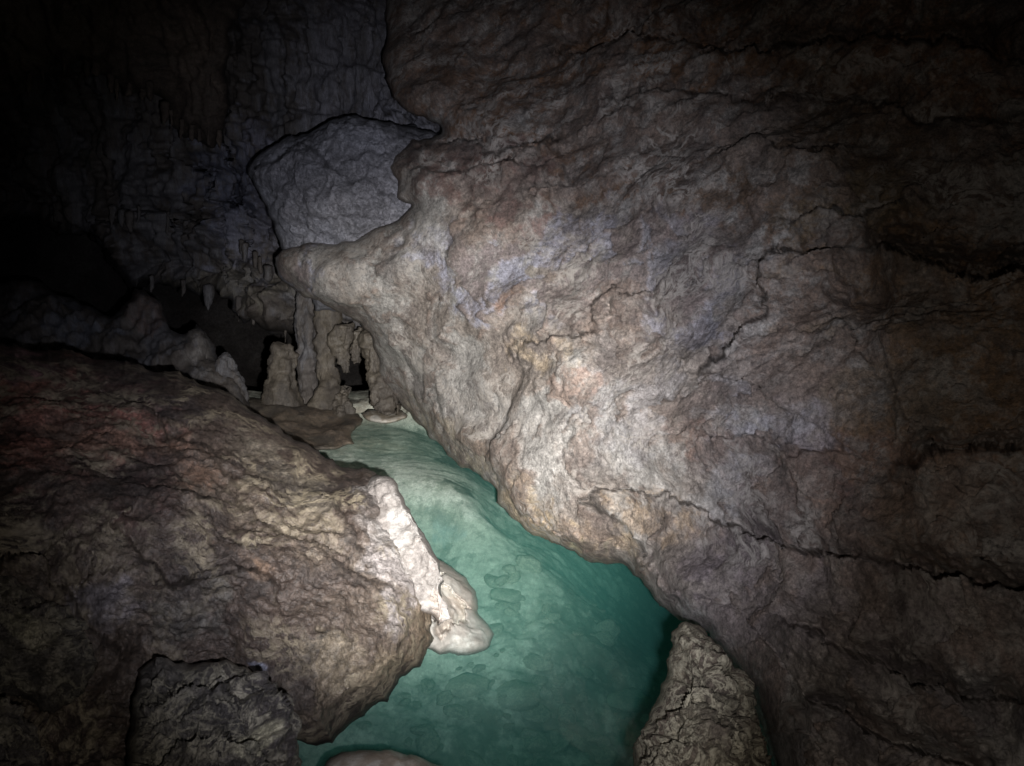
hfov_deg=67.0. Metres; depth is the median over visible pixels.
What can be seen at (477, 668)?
bed stone
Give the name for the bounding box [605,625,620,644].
bed stone
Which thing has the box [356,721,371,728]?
bed stone
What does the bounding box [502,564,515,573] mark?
bed stone
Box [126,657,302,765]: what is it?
rock outcrop
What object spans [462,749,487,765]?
bed stone
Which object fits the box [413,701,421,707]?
bed stone
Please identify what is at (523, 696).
sunken slab
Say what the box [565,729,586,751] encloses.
bed stone
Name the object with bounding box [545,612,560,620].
bed stone
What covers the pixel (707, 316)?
limestone wall
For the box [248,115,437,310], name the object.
limestone block
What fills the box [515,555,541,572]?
bed stone
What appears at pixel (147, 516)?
boulder
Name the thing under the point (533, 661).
bed stone
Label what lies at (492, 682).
bed stone
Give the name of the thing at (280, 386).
stalagmite
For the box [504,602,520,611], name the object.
bed stone
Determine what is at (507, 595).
sunken slab
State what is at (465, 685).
sunken slab
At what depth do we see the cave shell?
16.25 m
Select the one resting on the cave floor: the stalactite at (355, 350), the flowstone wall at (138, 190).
the flowstone wall at (138, 190)
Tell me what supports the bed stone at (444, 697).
on the cave floor
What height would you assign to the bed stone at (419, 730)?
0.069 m
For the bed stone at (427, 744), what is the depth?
3.81 m
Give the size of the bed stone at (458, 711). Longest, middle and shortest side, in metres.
0.147 x 0.092 x 0.056 m
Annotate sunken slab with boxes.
[445,672,490,698]
[490,587,521,603]
[495,679,540,711]
[607,687,650,712]
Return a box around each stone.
[324,750,443,765]
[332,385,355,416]
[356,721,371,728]
[362,410,407,423]
[388,747,400,751]
[399,692,411,698]
[400,698,410,705]
[410,723,434,735]
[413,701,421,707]
[415,728,440,757]
[421,678,432,693]
[424,679,435,689]
[428,558,493,655]
[436,690,452,705]
[443,704,469,719]
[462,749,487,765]
[472,664,485,673]
[484,574,497,587]
[489,623,503,633]
[489,679,494,686]
[494,575,508,586]
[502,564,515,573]
[503,606,519,615]
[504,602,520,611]
[507,571,520,583]
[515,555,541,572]
[522,652,553,670]
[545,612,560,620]
[549,736,571,753]
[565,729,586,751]
[595,631,615,645]
[597,619,615,631]
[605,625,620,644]
[629,730,640,744]
[640,714,648,722]
[645,656,661,668]
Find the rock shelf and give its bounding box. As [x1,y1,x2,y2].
[249,397,362,450]
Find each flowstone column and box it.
[293,292,318,403]
[306,306,342,409]
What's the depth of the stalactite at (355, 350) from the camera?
6.35 m
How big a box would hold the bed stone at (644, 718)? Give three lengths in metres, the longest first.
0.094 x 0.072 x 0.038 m
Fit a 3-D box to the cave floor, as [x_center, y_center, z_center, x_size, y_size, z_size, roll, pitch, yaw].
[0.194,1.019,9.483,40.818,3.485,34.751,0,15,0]
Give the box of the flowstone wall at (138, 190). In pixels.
[0,0,441,402]
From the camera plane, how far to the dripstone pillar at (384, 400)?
6.04 m
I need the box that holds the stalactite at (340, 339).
[327,322,355,373]
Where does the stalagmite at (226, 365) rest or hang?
on the rock shelf
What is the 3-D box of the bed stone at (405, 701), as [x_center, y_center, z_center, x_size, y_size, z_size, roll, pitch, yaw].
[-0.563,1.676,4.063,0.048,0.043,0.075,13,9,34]
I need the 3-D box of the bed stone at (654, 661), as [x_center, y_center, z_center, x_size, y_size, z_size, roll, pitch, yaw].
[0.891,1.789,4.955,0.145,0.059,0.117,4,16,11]
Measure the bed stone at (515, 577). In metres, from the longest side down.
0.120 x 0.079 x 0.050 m
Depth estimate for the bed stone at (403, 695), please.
4.08 m
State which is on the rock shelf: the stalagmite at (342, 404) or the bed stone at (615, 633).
the stalagmite at (342, 404)
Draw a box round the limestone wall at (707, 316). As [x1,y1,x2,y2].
[275,0,1023,765]
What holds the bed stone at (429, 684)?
on the cave floor
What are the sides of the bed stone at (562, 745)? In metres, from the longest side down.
0.172 x 0.088 x 0.062 m
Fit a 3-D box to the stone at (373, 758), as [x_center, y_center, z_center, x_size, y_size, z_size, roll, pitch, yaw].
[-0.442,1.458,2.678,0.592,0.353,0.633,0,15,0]
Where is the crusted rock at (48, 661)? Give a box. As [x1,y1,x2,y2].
[0,575,98,713]
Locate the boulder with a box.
[0,343,450,765]
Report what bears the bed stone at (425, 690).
on the cave floor
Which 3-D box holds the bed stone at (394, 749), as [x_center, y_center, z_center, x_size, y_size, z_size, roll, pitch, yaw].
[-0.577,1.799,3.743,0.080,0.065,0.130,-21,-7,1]
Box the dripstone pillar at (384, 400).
[357,330,401,415]
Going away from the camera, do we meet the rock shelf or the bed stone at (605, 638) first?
the bed stone at (605, 638)
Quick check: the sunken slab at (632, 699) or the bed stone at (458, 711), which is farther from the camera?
the sunken slab at (632, 699)
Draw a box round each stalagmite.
[215,352,249,403]
[261,341,303,406]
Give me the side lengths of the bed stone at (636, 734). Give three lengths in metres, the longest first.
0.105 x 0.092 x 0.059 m
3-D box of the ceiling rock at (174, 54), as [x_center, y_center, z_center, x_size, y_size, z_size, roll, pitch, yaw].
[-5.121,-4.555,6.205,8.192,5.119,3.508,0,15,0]
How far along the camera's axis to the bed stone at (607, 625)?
4.87 m
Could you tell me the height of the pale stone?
0.462 m
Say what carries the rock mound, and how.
on the cave floor
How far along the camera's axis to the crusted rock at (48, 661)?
1.85 m
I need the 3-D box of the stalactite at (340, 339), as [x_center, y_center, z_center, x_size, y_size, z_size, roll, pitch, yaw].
[-1.439,-0.295,6.532,0.211,0.431,0.203,5,16,17]
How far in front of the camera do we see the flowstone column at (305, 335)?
6.92 m
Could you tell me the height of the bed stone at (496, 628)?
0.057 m
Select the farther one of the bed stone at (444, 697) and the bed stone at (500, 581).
the bed stone at (500, 581)
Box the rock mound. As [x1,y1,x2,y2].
[0,279,252,411]
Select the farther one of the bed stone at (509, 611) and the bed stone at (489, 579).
the bed stone at (489, 579)
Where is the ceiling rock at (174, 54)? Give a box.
[0,0,246,148]
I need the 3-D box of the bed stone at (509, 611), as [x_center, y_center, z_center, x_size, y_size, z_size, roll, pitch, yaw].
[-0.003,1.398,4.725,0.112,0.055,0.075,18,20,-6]
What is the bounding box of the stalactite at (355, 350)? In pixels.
[349,327,363,363]
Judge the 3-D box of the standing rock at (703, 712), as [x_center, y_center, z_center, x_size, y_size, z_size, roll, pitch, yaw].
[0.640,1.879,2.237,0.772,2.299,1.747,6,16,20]
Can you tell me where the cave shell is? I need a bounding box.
[0,219,368,391]
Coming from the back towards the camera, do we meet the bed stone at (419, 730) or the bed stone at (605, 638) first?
the bed stone at (605, 638)
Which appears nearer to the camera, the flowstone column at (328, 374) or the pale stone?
the pale stone
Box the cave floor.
[247,387,772,765]
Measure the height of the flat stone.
0.116 m
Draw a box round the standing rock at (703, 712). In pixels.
[632,621,771,765]

